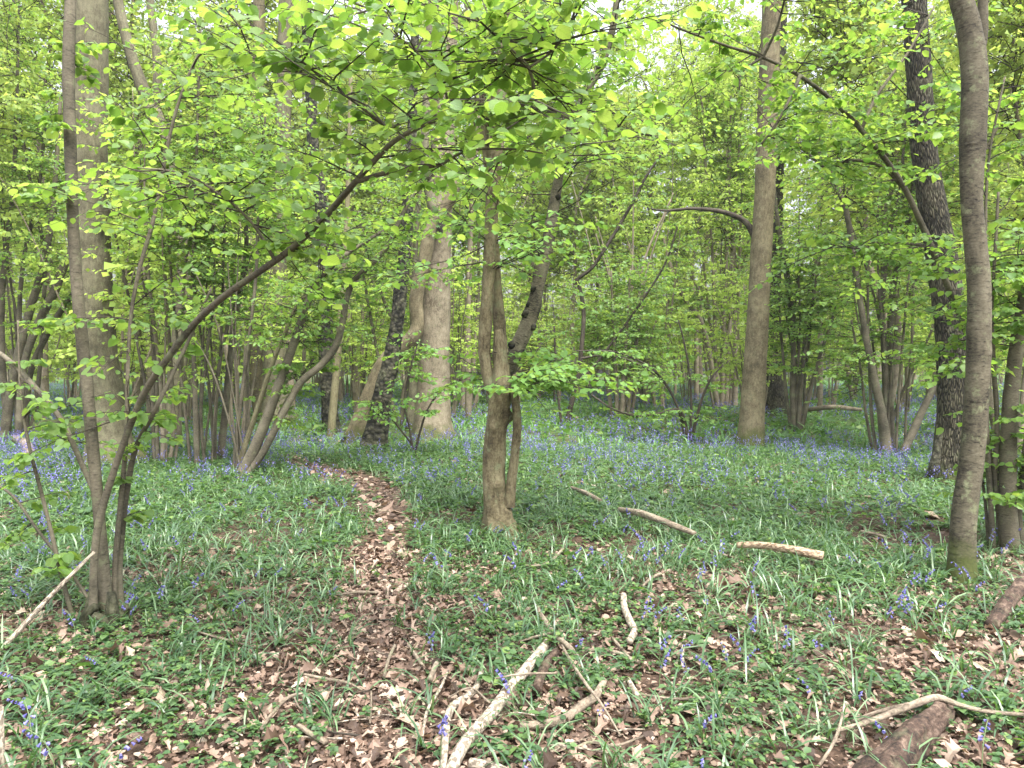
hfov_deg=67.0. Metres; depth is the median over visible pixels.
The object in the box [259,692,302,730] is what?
fallen branch
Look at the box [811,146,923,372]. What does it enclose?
woodland tree
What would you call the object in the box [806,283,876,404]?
hazel rods
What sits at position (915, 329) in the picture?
hazel rods
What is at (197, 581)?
bluebell
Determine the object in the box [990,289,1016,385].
hazel rods
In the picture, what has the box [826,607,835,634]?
bluebell
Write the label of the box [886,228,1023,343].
hazel rods
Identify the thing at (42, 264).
hazel clump
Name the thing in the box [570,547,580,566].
bluebell
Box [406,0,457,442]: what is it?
beech tree
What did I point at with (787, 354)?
hazel clump
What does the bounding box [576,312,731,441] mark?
maple bush
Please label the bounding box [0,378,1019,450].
undergrowth
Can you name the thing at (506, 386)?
field maple tree
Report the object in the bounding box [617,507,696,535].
fallen branch
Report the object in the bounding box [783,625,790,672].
bluebell
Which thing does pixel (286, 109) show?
twin trunk tree
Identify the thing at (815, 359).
hazel clump
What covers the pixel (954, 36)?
woodland tree
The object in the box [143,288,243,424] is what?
hazel rods
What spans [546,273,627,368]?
hazel clump
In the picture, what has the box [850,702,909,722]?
fallen branch
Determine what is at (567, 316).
hazel clump
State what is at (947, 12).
woodland tree
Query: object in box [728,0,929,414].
woodland tree
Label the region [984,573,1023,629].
rotten log
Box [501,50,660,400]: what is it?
woodland tree
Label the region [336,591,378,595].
fallen branch
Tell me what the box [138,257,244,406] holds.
hazel rods
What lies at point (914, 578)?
bluebell
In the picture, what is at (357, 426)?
leaning tree
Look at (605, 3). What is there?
sky
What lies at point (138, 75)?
forked tree
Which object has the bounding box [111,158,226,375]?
woodland tree
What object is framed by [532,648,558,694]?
fallen branch
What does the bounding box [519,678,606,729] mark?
fallen branch
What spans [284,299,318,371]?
hazel clump
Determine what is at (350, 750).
leaf litter
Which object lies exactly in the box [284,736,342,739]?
twig
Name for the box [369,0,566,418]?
woodland tree
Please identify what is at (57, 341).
hazel clump
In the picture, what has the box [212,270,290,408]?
hazel rods
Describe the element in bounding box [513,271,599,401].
hazel rods
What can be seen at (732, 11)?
woodland tree
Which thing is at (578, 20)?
woodland tree
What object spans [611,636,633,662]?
fallen branch
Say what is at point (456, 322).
hazel clump
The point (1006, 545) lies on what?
bluebell
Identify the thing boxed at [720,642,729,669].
bluebell
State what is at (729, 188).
woodland tree
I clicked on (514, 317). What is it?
hazel clump
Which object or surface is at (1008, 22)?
woodland tree
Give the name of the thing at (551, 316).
hazel clump
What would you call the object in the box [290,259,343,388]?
hazel clump
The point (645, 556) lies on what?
bluebell
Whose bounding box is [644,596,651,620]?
bluebell
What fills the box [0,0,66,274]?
woodland tree
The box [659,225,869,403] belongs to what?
hazel clump
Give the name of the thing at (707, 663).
bluebell
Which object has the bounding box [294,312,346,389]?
hazel clump
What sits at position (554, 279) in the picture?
woodland tree
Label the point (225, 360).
hazel rods
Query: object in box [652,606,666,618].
bluebell
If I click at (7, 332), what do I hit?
hazel clump
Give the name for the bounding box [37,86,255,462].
hazel rods
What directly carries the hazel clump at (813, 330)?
on the ground
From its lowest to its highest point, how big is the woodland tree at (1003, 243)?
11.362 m
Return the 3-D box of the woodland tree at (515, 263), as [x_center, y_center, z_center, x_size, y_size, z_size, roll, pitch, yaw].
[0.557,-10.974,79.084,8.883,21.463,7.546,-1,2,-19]
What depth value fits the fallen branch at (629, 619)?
4.44 m
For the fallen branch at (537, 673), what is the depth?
3.49 m
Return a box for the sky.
[0,0,1012,374]
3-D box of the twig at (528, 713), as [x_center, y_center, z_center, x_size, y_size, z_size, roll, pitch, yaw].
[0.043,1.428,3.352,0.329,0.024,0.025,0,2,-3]
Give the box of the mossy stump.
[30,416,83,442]
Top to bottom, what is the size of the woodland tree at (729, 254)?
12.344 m
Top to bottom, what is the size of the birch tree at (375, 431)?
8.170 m
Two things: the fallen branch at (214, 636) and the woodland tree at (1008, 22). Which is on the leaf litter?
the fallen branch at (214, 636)
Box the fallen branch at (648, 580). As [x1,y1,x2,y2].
[641,569,670,586]
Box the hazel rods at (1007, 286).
[956,164,1023,370]
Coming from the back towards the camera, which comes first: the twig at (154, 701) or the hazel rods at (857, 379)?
the hazel rods at (857, 379)
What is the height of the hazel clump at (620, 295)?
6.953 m
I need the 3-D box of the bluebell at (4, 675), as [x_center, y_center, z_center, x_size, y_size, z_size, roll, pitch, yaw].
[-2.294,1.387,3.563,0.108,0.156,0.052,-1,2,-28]
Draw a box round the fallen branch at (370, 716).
[369,691,371,723]
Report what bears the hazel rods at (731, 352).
on the ground
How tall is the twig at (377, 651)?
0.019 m
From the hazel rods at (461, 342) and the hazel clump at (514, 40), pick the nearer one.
the hazel clump at (514, 40)
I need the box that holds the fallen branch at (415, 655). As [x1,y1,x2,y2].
[407,644,424,667]
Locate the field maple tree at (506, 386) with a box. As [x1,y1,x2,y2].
[336,0,736,539]
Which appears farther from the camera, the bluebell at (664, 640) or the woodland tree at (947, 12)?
the woodland tree at (947, 12)
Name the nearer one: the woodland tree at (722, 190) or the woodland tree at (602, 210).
the woodland tree at (602, 210)
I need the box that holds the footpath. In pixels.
[291,462,426,767]
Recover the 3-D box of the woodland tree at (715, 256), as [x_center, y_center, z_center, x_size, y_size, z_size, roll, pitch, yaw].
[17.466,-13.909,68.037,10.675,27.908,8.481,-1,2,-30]
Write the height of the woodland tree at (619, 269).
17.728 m
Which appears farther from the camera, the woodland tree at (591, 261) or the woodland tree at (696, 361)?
the woodland tree at (591, 261)
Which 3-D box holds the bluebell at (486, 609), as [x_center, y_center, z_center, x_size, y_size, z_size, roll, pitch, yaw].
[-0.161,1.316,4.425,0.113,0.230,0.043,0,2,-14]
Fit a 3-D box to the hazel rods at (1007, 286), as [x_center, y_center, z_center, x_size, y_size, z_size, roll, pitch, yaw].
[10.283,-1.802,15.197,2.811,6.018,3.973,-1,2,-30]
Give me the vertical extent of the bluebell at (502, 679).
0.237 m
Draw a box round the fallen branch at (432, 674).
[428,661,438,681]
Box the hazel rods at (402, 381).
[380,287,418,397]
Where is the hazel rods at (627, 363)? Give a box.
[599,324,665,403]
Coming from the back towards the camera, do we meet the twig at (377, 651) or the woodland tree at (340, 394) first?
the woodland tree at (340, 394)
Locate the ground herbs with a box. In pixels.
[0,382,1023,767]
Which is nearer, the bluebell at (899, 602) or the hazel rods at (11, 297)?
the bluebell at (899, 602)
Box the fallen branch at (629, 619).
[620,592,637,644]
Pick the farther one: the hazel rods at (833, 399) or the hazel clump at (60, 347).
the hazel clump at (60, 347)
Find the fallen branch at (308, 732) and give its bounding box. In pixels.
[295,722,327,744]
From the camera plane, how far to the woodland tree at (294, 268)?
28.58 m
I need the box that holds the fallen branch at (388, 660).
[382,644,395,678]
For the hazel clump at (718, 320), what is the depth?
35.62 m
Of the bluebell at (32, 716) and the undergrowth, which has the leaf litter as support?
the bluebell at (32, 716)
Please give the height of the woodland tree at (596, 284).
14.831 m
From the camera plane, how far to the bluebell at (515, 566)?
5.32 m
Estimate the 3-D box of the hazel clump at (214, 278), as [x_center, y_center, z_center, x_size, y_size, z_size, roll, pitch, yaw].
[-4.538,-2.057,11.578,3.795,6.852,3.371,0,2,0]
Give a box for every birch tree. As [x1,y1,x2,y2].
[301,0,341,433]
[359,2,418,451]
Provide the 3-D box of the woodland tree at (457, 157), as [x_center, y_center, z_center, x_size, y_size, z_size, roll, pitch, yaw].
[-1.447,-7.258,29.143,6.945,16.510,7.375,0,2,-14]
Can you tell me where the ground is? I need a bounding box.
[0,375,1023,767]
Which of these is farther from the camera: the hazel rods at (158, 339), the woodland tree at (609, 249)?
the woodland tree at (609, 249)
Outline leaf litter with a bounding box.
[0,406,1023,767]
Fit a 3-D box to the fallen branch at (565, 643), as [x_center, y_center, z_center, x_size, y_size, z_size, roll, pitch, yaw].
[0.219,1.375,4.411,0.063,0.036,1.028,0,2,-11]
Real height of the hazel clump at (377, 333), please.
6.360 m
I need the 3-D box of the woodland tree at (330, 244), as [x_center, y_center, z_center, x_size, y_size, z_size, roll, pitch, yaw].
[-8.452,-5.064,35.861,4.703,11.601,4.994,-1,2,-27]
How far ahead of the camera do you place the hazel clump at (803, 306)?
35.76 m
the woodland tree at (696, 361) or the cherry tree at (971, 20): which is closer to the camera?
the cherry tree at (971, 20)
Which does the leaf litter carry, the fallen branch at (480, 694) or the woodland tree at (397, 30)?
the fallen branch at (480, 694)
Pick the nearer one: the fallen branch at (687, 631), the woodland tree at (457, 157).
the fallen branch at (687, 631)
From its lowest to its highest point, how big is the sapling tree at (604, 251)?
7.147 m
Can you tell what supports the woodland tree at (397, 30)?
on the ground
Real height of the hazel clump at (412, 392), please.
6.237 m
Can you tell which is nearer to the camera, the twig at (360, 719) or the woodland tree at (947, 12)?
the twig at (360, 719)
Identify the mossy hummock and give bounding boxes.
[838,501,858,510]
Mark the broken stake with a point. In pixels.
(2, 744)
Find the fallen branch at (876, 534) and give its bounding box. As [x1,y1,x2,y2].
[860,530,896,541]
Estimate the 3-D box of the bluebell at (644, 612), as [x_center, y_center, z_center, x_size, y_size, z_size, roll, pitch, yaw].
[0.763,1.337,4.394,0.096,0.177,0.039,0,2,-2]
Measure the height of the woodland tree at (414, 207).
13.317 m
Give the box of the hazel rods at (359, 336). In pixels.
[335,251,417,370]
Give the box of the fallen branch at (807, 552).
[736,542,823,560]
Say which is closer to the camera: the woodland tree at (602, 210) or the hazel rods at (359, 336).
the hazel rods at (359, 336)
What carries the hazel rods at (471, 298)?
on the ground
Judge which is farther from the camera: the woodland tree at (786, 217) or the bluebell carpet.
the woodland tree at (786, 217)
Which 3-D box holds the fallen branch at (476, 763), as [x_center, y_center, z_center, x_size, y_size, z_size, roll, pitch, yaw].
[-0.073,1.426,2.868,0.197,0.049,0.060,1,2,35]
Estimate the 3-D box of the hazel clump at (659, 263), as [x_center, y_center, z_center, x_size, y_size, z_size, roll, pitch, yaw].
[4.740,-3.515,24.498,3.969,9.037,5.913,0,2,-14]
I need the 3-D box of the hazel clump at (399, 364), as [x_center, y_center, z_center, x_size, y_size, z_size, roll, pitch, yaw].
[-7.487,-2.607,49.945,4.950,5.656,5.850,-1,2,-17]
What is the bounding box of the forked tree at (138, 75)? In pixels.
[113,0,190,442]
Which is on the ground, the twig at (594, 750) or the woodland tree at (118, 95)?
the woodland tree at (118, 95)
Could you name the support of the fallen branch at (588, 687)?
on the leaf litter
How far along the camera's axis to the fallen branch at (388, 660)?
3.91 m
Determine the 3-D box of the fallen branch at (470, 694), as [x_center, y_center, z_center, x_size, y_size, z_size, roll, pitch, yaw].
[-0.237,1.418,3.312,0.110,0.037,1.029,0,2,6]
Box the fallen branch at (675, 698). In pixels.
[640,693,761,705]
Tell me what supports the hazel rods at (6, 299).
on the ground
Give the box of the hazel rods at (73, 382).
[48,282,76,405]
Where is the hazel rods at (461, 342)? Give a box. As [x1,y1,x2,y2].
[407,247,518,423]
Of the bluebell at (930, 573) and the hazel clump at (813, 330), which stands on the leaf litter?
the bluebell at (930, 573)
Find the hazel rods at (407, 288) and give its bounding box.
[379,244,459,348]
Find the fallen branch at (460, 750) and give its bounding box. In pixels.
[445,639,551,767]
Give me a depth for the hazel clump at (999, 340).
34.77 m
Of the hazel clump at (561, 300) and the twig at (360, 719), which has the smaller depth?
the twig at (360, 719)
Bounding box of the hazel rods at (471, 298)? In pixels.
[411,242,510,386]
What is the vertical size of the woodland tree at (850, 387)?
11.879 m
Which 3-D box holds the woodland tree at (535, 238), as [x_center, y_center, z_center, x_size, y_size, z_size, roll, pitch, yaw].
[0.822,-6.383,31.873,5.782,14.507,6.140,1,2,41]
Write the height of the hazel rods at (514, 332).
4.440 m
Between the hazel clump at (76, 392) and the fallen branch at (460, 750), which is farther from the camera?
the hazel clump at (76, 392)
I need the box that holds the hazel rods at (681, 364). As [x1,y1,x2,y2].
[645,259,719,403]
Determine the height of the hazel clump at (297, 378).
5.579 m
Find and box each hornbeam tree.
[75,0,152,469]
[651,0,781,450]
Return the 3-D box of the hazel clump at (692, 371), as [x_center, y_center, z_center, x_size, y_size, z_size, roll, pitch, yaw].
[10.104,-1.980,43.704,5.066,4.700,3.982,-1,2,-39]
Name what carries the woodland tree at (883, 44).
on the ground
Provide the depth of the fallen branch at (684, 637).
4.10 m
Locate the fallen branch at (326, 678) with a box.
[299,672,362,690]
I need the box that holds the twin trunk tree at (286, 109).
[245,0,301,426]
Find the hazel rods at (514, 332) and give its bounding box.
[491,279,552,400]
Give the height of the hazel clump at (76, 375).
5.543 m
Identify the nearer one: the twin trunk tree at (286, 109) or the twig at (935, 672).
the twig at (935, 672)
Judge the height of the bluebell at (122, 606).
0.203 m
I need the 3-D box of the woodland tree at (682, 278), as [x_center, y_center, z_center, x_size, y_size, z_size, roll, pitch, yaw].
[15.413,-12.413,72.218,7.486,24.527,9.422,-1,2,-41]
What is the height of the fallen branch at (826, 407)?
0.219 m
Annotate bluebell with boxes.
[0,671,27,694]
[6,697,30,721]
[20,697,35,753]
[22,728,55,767]
[63,610,76,643]
[85,655,99,665]
[114,735,142,767]
[119,594,133,612]
[156,585,164,612]
[190,573,203,595]
[425,633,434,656]
[430,552,442,573]
[437,713,447,758]
[466,529,471,556]
[474,595,493,626]
[495,668,514,719]
[504,554,519,582]
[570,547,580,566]
[595,703,608,727]
[637,534,645,555]
[638,604,654,633]
[640,547,654,573]
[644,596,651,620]
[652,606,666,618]
[659,634,670,665]
[659,648,670,690]
[663,539,671,559]
[676,639,692,667]
[677,607,683,633]
[680,657,688,683]
[695,654,717,692]
[697,712,716,744]
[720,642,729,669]
[730,633,744,667]
[742,648,758,671]
[748,615,756,654]
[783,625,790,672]
[797,678,813,704]
[812,639,822,659]
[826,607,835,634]
[858,691,862,706]
[875,719,888,738]
[887,607,893,618]
[896,586,906,618]
[896,595,903,612]
[903,603,908,623]
[904,591,913,629]
[906,573,919,593]
[921,568,934,592]
[922,546,931,575]
[951,562,964,586]
[959,685,972,697]
[971,580,984,599]
[978,719,989,767]
[1002,538,1013,558]
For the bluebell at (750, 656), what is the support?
on the ground
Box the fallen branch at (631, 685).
[626,677,639,695]
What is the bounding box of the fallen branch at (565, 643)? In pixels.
[532,597,580,660]
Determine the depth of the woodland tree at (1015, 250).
24.82 m
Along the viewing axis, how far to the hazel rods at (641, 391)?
29.50 m
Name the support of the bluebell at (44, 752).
on the ground
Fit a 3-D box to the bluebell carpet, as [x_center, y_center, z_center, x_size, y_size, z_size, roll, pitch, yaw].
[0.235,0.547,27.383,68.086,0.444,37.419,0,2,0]
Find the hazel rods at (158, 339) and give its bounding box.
[124,269,170,379]
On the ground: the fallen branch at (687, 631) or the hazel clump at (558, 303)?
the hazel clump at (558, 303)
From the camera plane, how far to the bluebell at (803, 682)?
3.42 m
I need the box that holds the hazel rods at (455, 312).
[411,244,504,396]
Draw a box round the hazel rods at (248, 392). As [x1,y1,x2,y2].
[186,184,321,442]
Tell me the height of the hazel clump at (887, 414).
6.973 m
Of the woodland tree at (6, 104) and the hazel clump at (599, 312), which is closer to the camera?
the woodland tree at (6, 104)
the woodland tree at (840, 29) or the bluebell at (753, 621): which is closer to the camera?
the bluebell at (753, 621)
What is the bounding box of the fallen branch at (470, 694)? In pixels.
[440,667,483,767]
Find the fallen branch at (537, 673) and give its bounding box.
[496,672,557,678]
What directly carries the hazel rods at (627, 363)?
on the ground
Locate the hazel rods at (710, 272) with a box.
[664,229,749,375]
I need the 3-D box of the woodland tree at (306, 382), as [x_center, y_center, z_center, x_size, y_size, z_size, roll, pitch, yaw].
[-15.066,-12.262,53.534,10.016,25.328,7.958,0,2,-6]
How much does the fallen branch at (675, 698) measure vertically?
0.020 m
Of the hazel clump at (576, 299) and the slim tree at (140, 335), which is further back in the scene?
the hazel clump at (576, 299)
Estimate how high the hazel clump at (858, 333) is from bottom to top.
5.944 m
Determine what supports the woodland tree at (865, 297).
on the ground
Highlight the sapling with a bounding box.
[327,77,352,436]
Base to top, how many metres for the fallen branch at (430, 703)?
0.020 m
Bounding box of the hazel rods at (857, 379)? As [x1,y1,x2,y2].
[831,327,878,396]
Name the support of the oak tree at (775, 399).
on the ground
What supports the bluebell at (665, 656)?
on the leaf litter
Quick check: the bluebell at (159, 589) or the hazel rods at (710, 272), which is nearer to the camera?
the bluebell at (159, 589)
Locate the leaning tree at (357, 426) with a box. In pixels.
[340,0,486,444]
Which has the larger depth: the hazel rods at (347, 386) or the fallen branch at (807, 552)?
the hazel rods at (347, 386)
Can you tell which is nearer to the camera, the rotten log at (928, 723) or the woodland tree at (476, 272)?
the rotten log at (928, 723)
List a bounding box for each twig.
[113,692,188,710]
[201,718,242,735]
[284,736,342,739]
[293,697,313,714]
[308,724,360,736]
[311,688,369,694]
[334,714,392,723]
[342,629,378,645]
[364,650,396,654]
[379,618,418,620]
[467,751,502,754]
[498,709,558,715]
[539,736,591,754]
[546,744,624,757]
[594,727,644,731]
[916,666,956,679]
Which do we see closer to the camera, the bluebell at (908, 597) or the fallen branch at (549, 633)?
the fallen branch at (549, 633)
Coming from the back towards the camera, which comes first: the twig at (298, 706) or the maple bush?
the maple bush
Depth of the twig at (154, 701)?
3.47 m
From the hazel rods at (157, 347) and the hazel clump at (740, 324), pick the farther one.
the hazel clump at (740, 324)
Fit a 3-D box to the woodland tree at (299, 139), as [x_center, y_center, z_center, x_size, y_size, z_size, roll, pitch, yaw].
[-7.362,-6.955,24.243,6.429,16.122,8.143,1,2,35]
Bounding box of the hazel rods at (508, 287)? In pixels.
[458,279,558,403]
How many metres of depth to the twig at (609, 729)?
3.21 m
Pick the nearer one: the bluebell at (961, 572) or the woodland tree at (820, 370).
the bluebell at (961, 572)
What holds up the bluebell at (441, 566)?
on the ground
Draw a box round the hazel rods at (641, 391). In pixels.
[603,268,676,402]
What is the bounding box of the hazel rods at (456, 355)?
[453,314,492,381]
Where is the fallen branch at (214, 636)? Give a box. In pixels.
[191,630,255,648]
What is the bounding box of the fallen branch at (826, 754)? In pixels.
[818,706,842,766]
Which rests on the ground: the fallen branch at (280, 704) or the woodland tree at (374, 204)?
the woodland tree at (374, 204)
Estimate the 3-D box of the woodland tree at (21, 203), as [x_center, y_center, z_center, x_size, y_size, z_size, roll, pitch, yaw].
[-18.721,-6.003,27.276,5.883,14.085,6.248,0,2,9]
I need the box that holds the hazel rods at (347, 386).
[297,258,374,400]
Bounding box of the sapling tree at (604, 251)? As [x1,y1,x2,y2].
[527,132,704,425]
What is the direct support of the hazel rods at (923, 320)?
on the ground
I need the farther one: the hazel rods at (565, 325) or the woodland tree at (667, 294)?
the woodland tree at (667, 294)
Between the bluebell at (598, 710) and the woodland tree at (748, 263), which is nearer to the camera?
the bluebell at (598, 710)
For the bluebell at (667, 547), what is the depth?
5.73 m
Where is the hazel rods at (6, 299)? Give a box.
[5,234,49,376]
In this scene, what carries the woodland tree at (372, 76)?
on the ground
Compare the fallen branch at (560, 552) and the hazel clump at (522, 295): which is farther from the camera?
the hazel clump at (522, 295)
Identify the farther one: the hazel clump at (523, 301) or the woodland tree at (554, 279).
the hazel clump at (523, 301)
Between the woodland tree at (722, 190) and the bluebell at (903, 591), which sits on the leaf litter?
the bluebell at (903, 591)
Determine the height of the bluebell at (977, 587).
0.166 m
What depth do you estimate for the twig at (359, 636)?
4.29 m
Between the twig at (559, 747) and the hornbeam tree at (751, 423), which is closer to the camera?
the twig at (559, 747)
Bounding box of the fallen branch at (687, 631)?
[658,629,700,634]
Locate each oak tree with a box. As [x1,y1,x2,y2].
[765,2,787,416]
[901,0,965,487]
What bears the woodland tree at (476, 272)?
on the ground
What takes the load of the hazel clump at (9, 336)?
on the ground
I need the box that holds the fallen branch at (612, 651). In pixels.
[569,648,641,663]
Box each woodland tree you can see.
[0,0,61,251]
[0,0,65,395]
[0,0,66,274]
[0,0,177,417]
[0,87,55,250]
[1,0,274,415]
[1,56,56,381]
[2,177,62,303]
[15,6,165,331]
[41,15,187,404]
[108,1,304,407]
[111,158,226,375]
[112,24,300,426]
[118,0,361,272]
[167,0,408,409]
[226,78,333,288]
[260,120,340,390]
[271,26,403,404]
[289,36,346,383]
[293,20,426,400]
[297,172,372,305]
[307,0,480,394]
[308,139,418,347]
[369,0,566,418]
[376,124,462,288]
[377,200,423,379]
[393,2,564,399]
[454,196,506,304]
[472,0,613,365]
[476,124,527,371]
[498,55,609,399]
[499,130,605,360]
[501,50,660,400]
[501,142,572,321]
[502,181,525,312]
[538,84,644,391]
[542,70,680,385]
[542,246,589,364]
[550,203,608,372]
[559,95,674,392]
[570,0,739,406]
[572,154,621,374]
[589,173,641,382]
[591,0,817,394]
[634,24,783,400]
[640,205,723,394]
[641,178,715,376]
[643,8,817,409]
[654,179,699,376]
[666,26,819,333]
[669,87,755,286]
[675,100,752,379]
[698,157,796,380]
[723,151,812,324]
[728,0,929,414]
[776,0,959,394]
[780,0,1023,400]
[783,106,898,402]
[807,34,1004,399]
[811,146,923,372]
[820,224,901,393]
[831,221,881,380]
[833,0,1022,304]
[862,0,1023,456]
[866,2,1023,266]
[916,286,926,384]
[958,87,1023,379]
[964,133,1022,295]
[987,0,1020,207]
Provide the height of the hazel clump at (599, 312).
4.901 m
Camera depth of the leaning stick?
4.22 m
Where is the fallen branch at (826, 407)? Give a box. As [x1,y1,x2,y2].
[808,405,862,411]
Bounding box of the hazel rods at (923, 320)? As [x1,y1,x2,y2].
[899,221,1023,397]
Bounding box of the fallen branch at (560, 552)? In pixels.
[525,543,565,566]
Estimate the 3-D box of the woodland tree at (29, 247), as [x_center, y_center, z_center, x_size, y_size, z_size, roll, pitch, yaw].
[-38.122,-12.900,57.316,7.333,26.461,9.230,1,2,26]
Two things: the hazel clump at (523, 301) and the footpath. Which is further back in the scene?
the hazel clump at (523, 301)
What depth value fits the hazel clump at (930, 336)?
32.47 m
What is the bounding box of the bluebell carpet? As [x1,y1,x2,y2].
[0,382,1021,492]
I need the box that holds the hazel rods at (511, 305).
[463,280,530,362]
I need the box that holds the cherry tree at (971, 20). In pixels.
[945,0,991,584]
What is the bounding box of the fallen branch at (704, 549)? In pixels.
[679,543,733,557]
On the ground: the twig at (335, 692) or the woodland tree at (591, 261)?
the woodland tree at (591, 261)
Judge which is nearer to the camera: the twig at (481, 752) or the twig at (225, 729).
the twig at (481, 752)
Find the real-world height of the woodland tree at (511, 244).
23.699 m
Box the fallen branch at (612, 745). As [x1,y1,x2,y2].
[562,735,643,755]
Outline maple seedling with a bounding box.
[346,331,482,455]
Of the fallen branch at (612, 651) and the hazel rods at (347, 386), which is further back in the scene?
the hazel rods at (347, 386)
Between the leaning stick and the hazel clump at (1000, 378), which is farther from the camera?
the hazel clump at (1000, 378)
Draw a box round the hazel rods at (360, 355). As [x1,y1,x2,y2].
[310,249,411,413]
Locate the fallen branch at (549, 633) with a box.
[519,629,605,641]
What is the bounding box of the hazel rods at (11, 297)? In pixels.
[5,209,40,329]
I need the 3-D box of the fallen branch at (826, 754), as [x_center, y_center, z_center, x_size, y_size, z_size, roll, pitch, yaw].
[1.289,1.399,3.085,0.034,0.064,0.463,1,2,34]
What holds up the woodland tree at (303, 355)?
on the ground
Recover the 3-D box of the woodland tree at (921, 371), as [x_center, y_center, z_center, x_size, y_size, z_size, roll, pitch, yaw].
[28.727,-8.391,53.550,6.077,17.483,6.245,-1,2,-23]
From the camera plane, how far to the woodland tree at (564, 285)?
64.65 m
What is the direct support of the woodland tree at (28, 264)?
on the ground
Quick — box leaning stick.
[3,551,94,648]
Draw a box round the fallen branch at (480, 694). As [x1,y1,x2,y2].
[448,687,490,703]
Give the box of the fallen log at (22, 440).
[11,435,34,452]
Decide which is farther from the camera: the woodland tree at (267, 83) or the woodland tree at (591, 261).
the woodland tree at (591, 261)
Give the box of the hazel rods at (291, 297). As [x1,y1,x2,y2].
[237,291,308,377]
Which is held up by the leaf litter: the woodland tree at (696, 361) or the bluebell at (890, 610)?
the bluebell at (890, 610)
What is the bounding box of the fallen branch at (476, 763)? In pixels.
[468,757,506,767]
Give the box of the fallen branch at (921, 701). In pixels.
[834,694,1023,731]
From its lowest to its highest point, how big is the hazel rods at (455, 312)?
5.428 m
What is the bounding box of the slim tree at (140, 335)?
[109,2,145,409]
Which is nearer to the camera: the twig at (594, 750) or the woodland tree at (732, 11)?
the twig at (594, 750)
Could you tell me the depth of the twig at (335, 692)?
3.59 m
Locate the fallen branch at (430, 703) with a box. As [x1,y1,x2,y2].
[421,670,448,736]
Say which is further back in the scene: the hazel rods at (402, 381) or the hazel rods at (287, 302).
the hazel rods at (402, 381)
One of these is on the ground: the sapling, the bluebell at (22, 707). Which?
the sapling
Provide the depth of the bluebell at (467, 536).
6.02 m
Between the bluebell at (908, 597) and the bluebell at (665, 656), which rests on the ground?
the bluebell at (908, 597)
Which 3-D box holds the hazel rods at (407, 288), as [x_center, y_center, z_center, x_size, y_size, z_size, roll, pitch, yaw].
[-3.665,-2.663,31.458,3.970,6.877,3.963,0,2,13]
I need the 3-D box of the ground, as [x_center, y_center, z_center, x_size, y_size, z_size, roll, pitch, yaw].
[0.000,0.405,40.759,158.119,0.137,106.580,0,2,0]
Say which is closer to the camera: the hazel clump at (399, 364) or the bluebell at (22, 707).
the bluebell at (22, 707)
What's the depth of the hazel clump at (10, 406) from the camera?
15.24 m
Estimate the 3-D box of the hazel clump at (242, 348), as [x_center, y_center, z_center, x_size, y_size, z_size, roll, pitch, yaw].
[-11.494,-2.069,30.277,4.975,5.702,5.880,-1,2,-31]
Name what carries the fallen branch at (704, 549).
on the leaf litter
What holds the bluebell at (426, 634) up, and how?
on the ground
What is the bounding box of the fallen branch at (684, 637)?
[681,632,685,666]
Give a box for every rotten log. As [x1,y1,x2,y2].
[852,701,955,767]
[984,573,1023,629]
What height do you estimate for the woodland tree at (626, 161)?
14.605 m
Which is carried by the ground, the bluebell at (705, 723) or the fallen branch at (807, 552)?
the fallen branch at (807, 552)
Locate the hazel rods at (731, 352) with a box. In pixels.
[701,320,743,381]
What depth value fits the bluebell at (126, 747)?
2.92 m
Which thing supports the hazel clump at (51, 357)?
on the ground
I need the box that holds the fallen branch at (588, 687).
[561,644,621,736]
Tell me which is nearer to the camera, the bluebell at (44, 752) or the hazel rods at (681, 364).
the bluebell at (44, 752)
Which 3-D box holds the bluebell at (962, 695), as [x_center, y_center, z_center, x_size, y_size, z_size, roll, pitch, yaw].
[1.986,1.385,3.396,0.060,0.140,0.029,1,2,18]
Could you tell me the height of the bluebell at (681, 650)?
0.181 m
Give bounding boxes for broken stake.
[0,706,4,767]
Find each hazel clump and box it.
[0,0,173,441]
[0,0,715,632]
[0,137,229,405]
[0,217,132,410]
[5,301,54,370]
[12,204,196,382]
[17,203,113,397]
[24,301,63,383]
[27,267,136,382]
[28,272,135,389]
[54,0,334,468]
[56,235,157,383]
[155,86,521,477]
[159,269,261,398]
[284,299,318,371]
[285,122,462,403]
[287,258,382,366]
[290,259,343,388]
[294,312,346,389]
[294,318,317,382]
[304,152,484,431]
[310,285,408,371]
[366,306,404,382]
[417,188,527,410]
[453,274,480,372]
[454,244,549,394]
[480,255,617,392]
[480,275,570,369]
[504,288,549,363]
[535,180,704,418]
[541,270,659,398]
[542,282,619,388]
[542,294,617,386]
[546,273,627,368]
[569,279,660,378]
[586,283,693,398]
[590,118,724,411]
[601,267,718,392]
[619,84,788,410]
[638,0,1023,554]
[653,270,715,382]
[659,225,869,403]
[660,232,788,377]
[677,320,719,389]
[685,277,747,379]
[714,156,904,431]
[725,56,1017,457]
[742,222,872,397]
[748,252,879,405]
[781,204,853,385]
[783,259,832,386]
[826,300,886,389]
[834,206,963,406]
[879,342,929,383]
[887,222,1001,398]
[921,266,1015,389]
[998,276,1013,383]
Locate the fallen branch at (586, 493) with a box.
[571,486,602,501]
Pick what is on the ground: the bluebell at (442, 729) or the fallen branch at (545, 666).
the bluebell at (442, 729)
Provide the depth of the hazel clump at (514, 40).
3.58 m
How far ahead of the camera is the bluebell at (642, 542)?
5.86 m
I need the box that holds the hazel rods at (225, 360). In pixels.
[198,286,262,400]
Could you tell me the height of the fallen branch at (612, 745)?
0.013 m
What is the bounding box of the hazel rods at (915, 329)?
[856,249,964,414]
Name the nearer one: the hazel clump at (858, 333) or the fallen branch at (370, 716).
the fallen branch at (370, 716)

